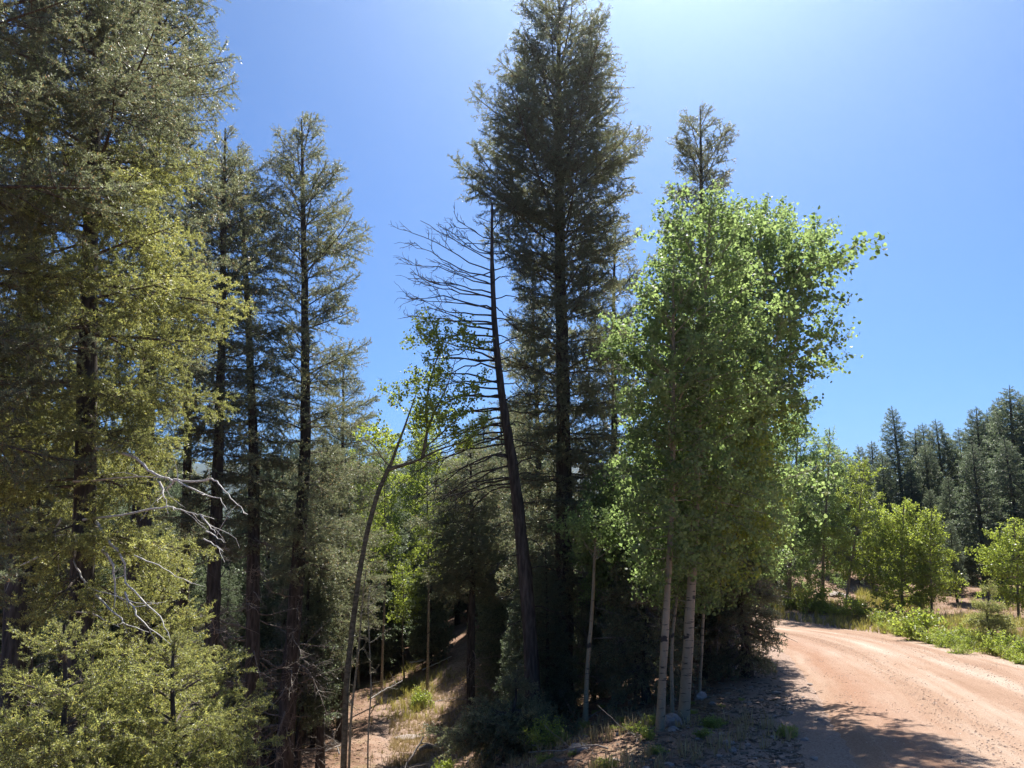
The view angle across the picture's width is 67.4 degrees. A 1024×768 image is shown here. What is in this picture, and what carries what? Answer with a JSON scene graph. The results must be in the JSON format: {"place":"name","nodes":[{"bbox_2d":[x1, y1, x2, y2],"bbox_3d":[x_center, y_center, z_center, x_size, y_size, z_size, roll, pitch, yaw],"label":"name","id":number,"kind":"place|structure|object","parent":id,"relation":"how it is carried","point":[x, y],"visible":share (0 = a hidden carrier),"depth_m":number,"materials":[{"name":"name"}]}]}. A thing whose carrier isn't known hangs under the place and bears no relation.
{"place":"outdoors","nodes":[
{"label":"outdoors","id":0,"kind":"place"},
{"bbox_2d":[106,455,898,538],"bbox_3d":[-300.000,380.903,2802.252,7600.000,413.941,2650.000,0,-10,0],"label":"hills","id":1,"kind":"structure","parent":0,"point":[201,467],"depth_m":2458.23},
{"bbox_2d":[0,0,1023,476],"label":"sky","id":2,"kind":"structure","parent":0,"point":[904,119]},
{"bbox_2d":[55,554,1023,767],"bbox_3d":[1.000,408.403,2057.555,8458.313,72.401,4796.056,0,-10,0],"label":"ground","id":3,"kind":"structure","parent":0,"point":[801,708],"depth_m":13.92,"materials":[{"name":"soil"}]},
{"bbox_2d":[31,575,68,767],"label":"fir tree","id":4,"kind":"object","parent":3,"relation":"on","point":[58,673],"visible":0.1,"depth_m":17.82,"materials":[{"name":"green plant"}]},
{"bbox_2d":[0,250,152,756],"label":"fir tree","id":5,"kind":"object","parent":3,"relation":"on","point":[35,586],"visible":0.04,"depth_m":13.58,"materials":[{"name":"green plant"}]},
{"bbox_2d":[0,0,155,611],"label":"fir tree","id":6,"kind":"object","parent":3,"relation":"on","point":[31,90],"visible":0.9,"depth_m":8.20,"materials":[{"name":"green plant"}]},
{"bbox_2d":[44,514,118,685],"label":"fir tree","id":7,"kind":"object","parent":3,"relation":"on","point":[102,608],"visible":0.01,"depth_m":20.47,"materials":[{"name":"green plant"}]},
{"bbox_2d":[0,0,163,766],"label":"fir tree","id":8,"kind":"object","parent":3,"relation":"on","point":[10,646],"visible":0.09,"depth_m":10.54,"materials":[{"name":"green plant"}]},
{"bbox_2d":[0,610,163,767],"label":"young fir","id":9,"kind":"object","parent":3,"relation":"on","point":[54,742],"visible":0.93,"depth_m":6.38,"materials":[{"name":"green plant"}]},
{"bbox_2d":[95,558,152,757],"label":"fir tree","id":10,"kind":"object","parent":3,"relation":"on","point":[112,627],"visible":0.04,"depth_m":18.99,"materials":[{"name":"green plant"}]},
{"bbox_2d":[0,0,257,765],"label":"fir tree","id":11,"kind":"object","parent":3,"relation":"on","point":[82,551],"visible":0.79,"depth_m":9.19,"materials":[{"name":"green plant"}]},
{"bbox_2d":[96,479,180,710],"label":"fir tree","id":12,"kind":"object","parent":3,"relation":"on","point":[161,530],"visible":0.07,"depth_m":21.31,"materials":[{"name":"green plant"}]},
{"bbox_2d":[58,564,225,766],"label":"young fir","id":13,"kind":"object","parent":3,"relation":"on","point":[190,618],"visible":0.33,"depth_m":10.00,"materials":[{"name":"green plant"}]},
{"bbox_2d":[43,0,241,767],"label":"fir tree","id":14,"kind":"object","parent":3,"relation":"on","point":[200,50],"visible":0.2,"depth_m":13.82,"materials":[{"name":"green plant"}]},
{"bbox_2d":[59,622,291,767],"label":"young fir","id":15,"kind":"object","parent":3,"relation":"on","point":[212,721],"visible":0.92,"depth_m":6.91,"materials":[{"name":"green plant"}]},
{"bbox_2d":[145,545,205,766],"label":"fir tree","id":16,"kind":"object","parent":3,"relation":"on","point":[194,590],"visible":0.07,"depth_m":19.02,"materials":[{"name":"green plant"}]},
{"bbox_2d":[151,502,226,699],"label":"fir tree","id":17,"kind":"object","parent":3,"relation":"on","point":[202,578],"visible":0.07,"depth_m":20.57,"materials":[{"name":"green plant"}]},
{"bbox_2d":[138,211,243,766],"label":"fir tree","id":18,"kind":"object","parent":3,"relation":"on","point":[187,476],"visible":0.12,"depth_m":16.64,"materials":[{"name":"green plant"}]},
{"bbox_2d":[146,122,273,767],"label":"fir tree","id":19,"kind":"object","parent":3,"relation":"on","point":[217,435],"visible":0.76,"depth_m":15.14,"materials":[{"name":"green plant"}]},
{"bbox_2d":[195,581,243,763],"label":"young fir","id":20,"kind":"object","parent":3,"relation":"on","point":[226,601],"visible":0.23,"depth_m":17.85,"materials":[{"name":"green plant"}]},
{"bbox_2d":[195,562,245,759],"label":"young fir","id":21,"kind":"object","parent":3,"relation":"on","point":[242,630],"visible":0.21,"depth_m":20.21,"materials":[{"name":"green plant"}]},
{"bbox_2d":[200,138,298,767],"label":"fir tree","id":22,"kind":"object","parent":3,"relation":"on","point":[255,544],"visible":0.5,"depth_m":16.48,"materials":[{"name":"green plant"}]},
{"bbox_2d":[221,435,287,605],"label":"fir tree","id":23,"kind":"object","parent":3,"relation":"on","point":[246,495],"visible":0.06,"depth_m":26.27,"materials":[{"name":"green plant"}]},
{"bbox_2d":[234,503,296,747],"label":"fir tree","id":24,"kind":"object","parent":3,"relation":"on","point":[263,557],"visible":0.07,"depth_m":22.28,"materials":[{"name":"green plant"}]},
{"bbox_2d":[241,521,317,758],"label":"fir tree","id":25,"kind":"object","parent":3,"relation":"on","point":[270,619],"visible":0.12,"depth_m":20.04,"materials":[{"name":"green plant"}]},
{"bbox_2d":[259,535,344,767],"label":"fir tree","id":26,"kind":"object","parent":3,"relation":"on","point":[305,701],"visible":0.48,"depth_m":18.26,"materials":[{"name":"green plant"}]},
{"bbox_2d":[227,111,377,767],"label":"fir tree","id":27,"kind":"object","parent":3,"relation":"on","point":[304,466],"visible":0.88,"depth_m":17.98,"materials":[{"name":"green plant"}]},
{"bbox_2d":[260,437,370,767],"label":"fir tree","id":28,"kind":"object","parent":3,"relation":"on","point":[336,591],"visible":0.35,"depth_m":19.17,"materials":[{"name":"green plant"}]},
{"bbox_2d":[305,547,352,746],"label":"fir tree","id":29,"kind":"object","parent":3,"relation":"on","point":[313,740],"visible":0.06,"depth_m":22.06,"materials":[{"name":"green plant"}]},
{"bbox_2d":[283,358,395,742],"bbox_3d":[-5.379,4.988,23.509,3.589,12.057,3.753,0,-10,0],"label":"fir tree","id":30,"kind":"object","parent":3,"relation":"on","point":[368,498],"visible":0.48,"depth_m":23.65,"materials":[{"name":"green plant"}]},
{"bbox_2d":[336,442,383,687],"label":"young aspen","id":31,"kind":"object","parent":3,"relation":"on","point":[358,679],"visible":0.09,"depth_m":32.44,"materials":[{"name":"green plant"}]},
{"bbox_2d":[348,567,377,767],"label":"sapling","id":32,"kind":"object","parent":3,"relation":"on","point":[352,702],"visible":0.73,"depth_m":12.92,"materials":[{"name":"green plant"}]},
{"bbox_2d":[343,503,397,681],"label":"fir tree","id":33,"kind":"object","parent":3,"relation":"on","point":[375,651],"visible":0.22,"depth_m":33.00,"materials":[{"name":"green plant"}]},
{"bbox_2d":[360,580,391,767],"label":"sapling","id":34,"kind":"object","parent":3,"relation":"on","point":[370,661],"visible":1,"depth_m":11.95,"materials":[{"name":"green plant"}]},
{"bbox_2d":[350,458,418,655],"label":"fir tree","id":35,"kind":"object","parent":3,"relation":"on","point":[404,534],"visible":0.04,"depth_m":38.02,"materials":[{"name":"green plant"}]},
{"bbox_2d":[352,428,417,702],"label":"young aspen","id":36,"kind":"object","parent":3,"relation":"on","point":[395,521],"visible":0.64,"depth_m":29.37,"materials":[{"name":"green plant"}]},
{"bbox_2d":[351,477,420,672],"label":"fir tree","id":37,"kind":"object","parent":3,"relation":"on","point":[397,628],"visible":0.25,"depth_m":35.04,"materials":[{"name":"green plant"}]},
{"bbox_2d":[385,561,424,677],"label":"young aspen","id":38,"kind":"object","parent":3,"relation":"on","point":[398,583],"visible":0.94,"depth_m":32.70,"materials":[{"name":"green plant"}]},
{"bbox_2d":[398,427,435,614],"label":"fir tree","id":39,"kind":"object","parent":3,"relation":"on","point":[408,483],"visible":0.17,"depth_m":41.81,"materials":[{"name":"green plant"}]},
{"bbox_2d":[340,306,494,767],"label":"leaning aspen","id":40,"kind":"object","parent":3,"relation":"on","point":[439,416],"visible":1,"depth_m":13.24,"materials":[{"name":"green plant"}]},
{"bbox_2d":[409,684,434,709],"bbox_3d":[-3.187,11.275,27.408,0.973,0.974,1.278,2,-11,-10],"label":"shrub","id":41,"kind":"object","parent":3,"relation":"on","point":[420,697],"visible":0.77,"depth_m":27.28,"materials":[{"name":"green plant"}]},
{"bbox_2d":[403,503,441,646],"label":"fir tree","id":42,"kind":"object","parent":3,"relation":"on","point":[414,548],"visible":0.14,"depth_m":38.49,"materials":[{"name":"green plant"}]},
{"bbox_2d":[404,507,455,665],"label":"fir tree","id":43,"kind":"object","parent":3,"relation":"on","point":[418,633],"visible":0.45,"depth_m":33.11,"materials":[{"name":"green plant"}]},
{"bbox_2d":[396,409,467,691],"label":"young aspen","id":44,"kind":"object","parent":3,"relation":"on","point":[419,485],"visible":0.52,"depth_m":30.51,"materials":[{"name":"green plant"}]},
{"bbox_2d":[402,444,516,730],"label":"fir tree","id":45,"kind":"object","parent":3,"relation":"on","point":[468,569],"visible":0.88,"depth_m":22.02,"materials":[{"name":"green plant"}]},
{"bbox_2d":[438,454,481,625],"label":"fir tree","id":46,"kind":"object","parent":3,"relation":"on","point":[458,610],"visible":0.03,"depth_m":40.96,"materials":[{"name":"green plant"}]},
{"bbox_2d":[389,202,581,708],"bbox_3d":[-0.544,1.203,14.153,3.575,9.937,2.419,0,-10,0],"label":"dead tree","id":47,"kind":"object","parent":3,"relation":"on","point":[530,643],"visible":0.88,"depth_m":14.11,"materials":[{"name":"brown wood"}]},
{"bbox_2d":[465,481,511,700],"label":"fir tree","id":48,"kind":"object","parent":3,"relation":"on","point":[483,616],"visible":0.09,"depth_m":24.54,"materials":[{"name":"green plant"}]},
{"bbox_2d":[459,415,535,622],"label":"fir tree","id":49,"kind":"object","parent":3,"relation":"on","point":[500,447],"visible":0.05,"depth_m":25.63,"materials":[{"name":"green plant"}]},
{"bbox_2d":[416,662,583,767],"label":"bush","id":50,"kind":"object","parent":3,"relation":"on","point":[489,725],"visible":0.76,"depth_m":11.51,"materials":[{"name":"green plant"}]},
{"bbox_2d":[475,486,534,705],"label":"fir tree","id":51,"kind":"object","parent":3,"relation":"on","point":[492,620],"visible":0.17,"depth_m":23.07,"materials":[{"name":"green plant"}]},
{"bbox_2d":[492,590,522,710],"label":"young fir","id":52,"kind":"object","parent":3,"relation":"on","point":[504,662],"visible":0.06,"depth_m":19.04,"materials":[{"name":"green plant"}]},
{"bbox_2d":[476,394,554,592],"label":"fir tree","id":53,"kind":"object","parent":3,"relation":"on","point":[533,463],"visible":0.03,"depth_m":30.29,"materials":[{"name":"green plant"}]},
{"bbox_2d":[236,635,804,767],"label":"forest litter","id":54,"kind":"object","parent":3,"relation":"on","point":[795,763],"visible":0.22,"depth_m":9.99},
{"bbox_2d":[496,548,556,717],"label":"young fir","id":55,"kind":"object","parent":3,"relation":"on","point":[516,618],"visible":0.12,"depth_m":15.16,"materials":[{"name":"green plant"}]},
{"bbox_2d":[495,278,575,635],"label":"fir tree","id":56,"kind":"object","parent":3,"relation":"on","point":[502,515],"visible":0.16,"depth_m":19.86,"materials":[{"name":"green plant"}]},
{"bbox_2d":[517,712,569,752],"bbox_3d":[0.433,4.968,10.916,0.621,0.524,0.860,15,-18,-55],"label":"shrub","id":57,"kind":"object","parent":3,"relation":"on","point":[545,732],"visible":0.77,"depth_m":10.90,"materials":[{"name":"green plant"}]},
{"bbox_2d":[512,543,583,721],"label":"young fir","id":58,"kind":"object","parent":3,"relation":"on","point":[555,678],"visible":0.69,"depth_m":13.90,"materials":[{"name":"green plant"}]},
{"bbox_2d":[447,0,653,720],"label":"fir tree","id":59,"kind":"object","parent":3,"relation":"on","point":[533,109],"visible":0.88,"depth_m":16.07,"materials":[{"name":"green plant"}]},
{"bbox_2d":[547,490,634,722],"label":"sapling","id":60,"kind":"object","parent":3,"relation":"on","point":[581,531],"visible":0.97,"depth_m":12.50,"materials":[{"name":"green plant"}]},
{"bbox_2d":[573,598,618,702],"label":"young fir","id":61,"kind":"object","parent":3,"relation":"on","point":[593,692],"visible":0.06,"depth_m":16.47,"materials":[{"name":"green plant"}]},
{"bbox_2d":[573,522,641,690],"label":"young fir","id":62,"kind":"object","parent":3,"relation":"on","point":[600,674],"visible":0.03,"depth_m":15.14,"materials":[{"name":"green plant"}]},
{"bbox_2d":[570,227,652,695],"bbox_3d":[2.446,1.547,18.997,2.741,11.743,2.776,0,-10,0],"label":"fir tree","id":63,"kind":"object","parent":3,"relation":"on","point":[616,417],"visible":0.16,"depth_m":19.24,"materials":[{"name":"green plant"}]},
{"bbox_2d":[560,465,666,705],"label":"aspen tree","id":64,"kind":"object","parent":3,"relation":"on","point":[603,498],"visible":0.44,"depth_m":13.96,"materials":[{"name":"green plant"}]},
{"bbox_2d":[596,475,669,696],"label":"young fir","id":65,"kind":"object","parent":3,"relation":"on","point":[599,628],"visible":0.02,"depth_m":14.13,"materials":[{"name":"green plant"}]},
{"bbox_2d":[582,541,708,712],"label":"fir tree","id":66,"kind":"object","parent":3,"relation":"on","point":[644,633],"visible":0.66,"depth_m":12.78,"materials":[{"name":"green plant"}]},
{"bbox_2d":[585,251,747,731],"bbox_3d":[2.156,1.405,10.530,2.160,6.442,2.297,0,-10,0],"label":"aspen tree","id":67,"kind":"object","parent":3,"relation":"on","point":[637,509],"visible":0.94,"depth_m":10.43,"materials":[{"name":"green plant"}]},
{"bbox_2d":[620,520,744,712],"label":"aspen tree","id":68,"kind":"object","parent":3,"relation":"on","point":[711,596],"visible":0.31,"depth_m":11.87,"materials":[{"name":"green plant"}]},
{"bbox_2d":[368,583,1023,721],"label":"grass","id":69,"kind":"structure","parent":3,"relation":"on","point":[837,622],"depth_m":28.32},
{"bbox_2d":[629,101,768,662],"bbox_3d":[4.319,-0.391,18.339,3.167,13.918,2.985,0,-10,0],"label":"fir tree","id":70,"kind":"object","parent":3,"relation":"on","point":[688,149],"visible":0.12,"depth_m":18.99,"materials":[{"name":"green plant"}]},
{"bbox_2d":[609,175,795,724],"bbox_3d":[2.796,0.749,11.391,2.790,8.146,2.798,0,-10,0],"label":"aspen tree","id":71,"kind":"object","parent":3,"relation":"on","point":[691,260],"visible":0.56,"depth_m":11.15,"materials":[{"name":"green plant"}]},
{"bbox_2d":[670,506,735,679],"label":"young fir","id":72,"kind":"object","parent":3,"relation":"on","point":[698,618],"visible":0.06,"depth_m":14.58,"materials":[{"name":"green plant"}]},
{"bbox_2d":[644,325,806,692],"bbox_3d":[3.496,1.897,12.460,2.630,6.412,2.521,10,-14,-43],"label":"aspen tree","id":73,"kind":"object","parent":3,"relation":"on","point":[760,520],"visible":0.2,"depth_m":12.22,"materials":[{"name":"green plant"}]},
{"bbox_2d":[692,517,795,682],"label":"fir tree","id":74,"kind":"object","parent":3,"relation":"on","point":[742,612],"visible":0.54,"depth_m":14.21,"materials":[{"name":"green plant"}]},
{"bbox_2d":[631,192,888,677],"bbox_3d":[4.156,0.631,13.784,4.524,9.620,4.700,0,-10,0],"label":"aspen tree","id":75,"kind":"object","parent":3,"relation":"on","point":[798,274],"visible":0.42,"depth_m":13.40,"materials":[{"name":"green plant"}]},
{"bbox_2d":[768,385,829,597],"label":"aspen tree","id":76,"kind":"object","parent":3,"relation":"on","point":[794,574],"visible":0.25,"depth_m":34.03,"materials":[{"name":"green plant"}]},
{"bbox_2d":[785,578,831,614],"bbox_3d":[12.202,8.754,31.717,2.407,1.466,1.737,14,-17,-53],"label":"shrub","id":77,"kind":"object","parent":3,"relation":"on","point":[806,603],"visible":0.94,"depth_m":31.22,"materials":[{"name":"green plant"}]},
{"bbox_2d":[787,427,861,600],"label":"aspen tree","id":78,"kind":"object","parent":3,"relation":"on","point":[832,499],"visible":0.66,"depth_m":33.23,"materials":[{"name":"green plant"}]},
{"bbox_2d":[811,453,888,599],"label":"aspen tree","id":79,"kind":"object","parent":3,"relation":"on","point":[853,517],"visible":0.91,"depth_m":31.43,"materials":[{"name":"green plant"}]},
{"bbox_2d":[835,594,873,621],"bbox_3d":[12.805,8.302,28.395,1.278,1.061,1.322,-9,-14,42],"label":"shrub","id":80,"kind":"object","parent":3,"relation":"on","point":[856,607],"visible":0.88,"depth_m":28.33,"materials":[{"name":"green plant"}]},
{"bbox_2d":[839,454,871,583],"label":"fir tree","id":81,"kind":"object","parent":3,"relation":"on","point":[847,509],"visible":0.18,"depth_m":39.55,"materials":[{"name":"green plant"}]},
{"bbox_2d":[867,451,911,571],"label":"fir tree","id":82,"kind":"object","parent":3,"relation":"on","point":[885,479],"visible":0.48,"depth_m":43.51,"materials":[{"name":"green plant"}]},
{"bbox_2d":[872,406,931,566],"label":"fir tree","id":83,"kind":"object","parent":3,"relation":"on","point":[898,449],"visible":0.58,"depth_m":45.71,"materials":[{"name":"green plant"}]},
{"bbox_2d":[854,497,951,616],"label":"young aspen","id":84,"kind":"object","parent":3,"relation":"on","point":[889,584],"visible":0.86,"depth_m":29.10,"materials":[{"name":"green plant"}]},
{"bbox_2d":[900,469,926,531],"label":"fir tree","id":85,"kind":"object","parent":3,"relation":"on","point":[916,493],"visible":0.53,"depth_m":43.55,"materials":[{"name":"green plant"}]},
{"bbox_2d":[892,429,939,500],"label":"fir tree","id":86,"kind":"object","parent":3,"relation":"on","point":[916,447],"visible":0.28,"depth_m":49.84,"materials":[{"name":"green plant"}]},
{"bbox_2d":[884,602,953,640],"bbox_3d":[11.798,7.070,22.436,1.837,1.401,1.399,-4,-11,20],"label":"shrub","id":87,"kind":"object","parent":3,"relation":"on","point":[906,630],"visible":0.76,"depth_m":22.19,"materials":[{"name":"green plant"}]},
{"bbox_2d":[914,489,941,573],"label":"young fir","id":88,"kind":"object","parent":3,"relation":"on","point":[929,505],"visible":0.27,"depth_m":41.34,"materials":[{"name":"green plant"}]},
{"bbox_2d":[907,624,953,643],"bbox_3d":[11.640,6.980,21.144,0.903,0.724,1.186,10,-14,-43],"label":"shrub","id":89,"kind":"object","parent":3,"relation":"on","point":[926,639],"visible":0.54,"depth_m":21.12,"materials":[{"name":"green plant"}]},
{"bbox_2d":[913,443,948,535],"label":"fir tree","id":90,"kind":"object","parent":3,"relation":"on","point":[926,485],"visible":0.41,"depth_m":45.50,"materials":[{"name":"green plant"}]},
{"bbox_2d":[897,506,968,612],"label":"young aspen","id":91,"kind":"object","parent":3,"relation":"on","point":[931,547],"visible":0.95,"depth_m":28.09,"materials":[{"name":"green plant"}]},
{"bbox_2d":[913,419,976,551],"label":"fir tree","id":92,"kind":"object","parent":3,"relation":"on","point":[942,461],"visible":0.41,"depth_m":47.60,"materials":[{"name":"green plant"}]},
{"bbox_2d":[926,629,964,647],"bbox_3d":[11.365,6.718,20.188,1.160,0.565,0.838,8,-13,-38],"label":"shrub","id":93,"kind":"object","parent":3,"relation":"on","point":[941,643],"visible":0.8,"depth_m":19.96,"materials":[{"name":"green plant"}]},
{"bbox_2d":[934,476,964,549],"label":"fir tree","id":94,"kind":"object","parent":3,"relation":"on","point":[945,502],"visible":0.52,"depth_m":39.43,"materials":[{"name":"green plant"}]},
{"bbox_2d":[942,519,969,601],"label":"young fir","id":95,"kind":"object","parent":3,"relation":"on","point":[957,564],"visible":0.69,"depth_m":30.87,"materials":[{"name":"green plant"}]},
{"bbox_2d":[952,408,996,538],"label":"fir tree","id":96,"kind":"object","parent":3,"relation":"on","point":[970,423],"visible":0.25,"depth_m":46.91,"materials":[{"name":"green plant"}]},
{"bbox_2d":[948,444,1023,593],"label":"fir tree","id":97,"kind":"object","parent":3,"relation":"on","point":[974,513],"visible":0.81,"depth_m":33.27,"materials":[{"name":"green plant"}]},
{"bbox_2d":[959,578,1019,639],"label":"young fir","id":98,"kind":"object","parent":3,"relation":"on","point":[993,621],"visible":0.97,"depth_m":19.64,"materials":[{"name":"green plant"}]},
{"bbox_2d":[964,515,1023,615],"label":"young aspen","id":99,"kind":"object","parent":3,"relation":"on","point":[1000,569],"visible":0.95,"depth_m":25.33,"materials":[{"name":"green plant"}]},
{"bbox_2d":[978,524,1009,595],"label":"young fir","id":100,"kind":"object","parent":3,"relation":"on","point":[986,542],"visible":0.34,"depth_m":31.79,"materials":[{"name":"green plant"}]},
{"bbox_2d":[968,385,1023,544],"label":"fir tree","id":101,"kind":"object","parent":3,"relation":"on","point":[1012,436],"visible":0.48,"depth_m":42.14,"materials":[{"name":"green plant"}]},
{"bbox_2d":[975,627,1020,654],"bbox_3d":[11.700,6.149,18.340,0.869,0.733,1.203,14,-17,-52],"label":"shrub","id":102,"kind":"object","parent":3,"relation":"on","point":[991,643],"visible":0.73,"depth_m":18.28,"materials":[{"name":"green plant"}]},
{"bbox_2d":[982,437,1023,587],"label":"fir tree","id":103,"kind":"object","parent":3,"relation":"on","point":[1013,504],"visible":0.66,"depth_m":34.70,"materials":[{"name":"green plant"}]},
{"bbox_2d":[267,584,1023,767],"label":"dry grass","id":104,"kind":"structure","parent":0,"point":[418,755],"depth_m":12.50,"materials":[{"name":"plant"}]},
{"bbox_2d":[577,594,1023,767],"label":"road","id":105,"kind":"structure","parent":0,"point":[918,749],"depth_m":11.59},
{"bbox_2d":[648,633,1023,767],"bbox_3d":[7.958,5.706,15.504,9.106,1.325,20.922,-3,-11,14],"label":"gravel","id":106,"kind":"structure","parent":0,"point":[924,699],"depth_m":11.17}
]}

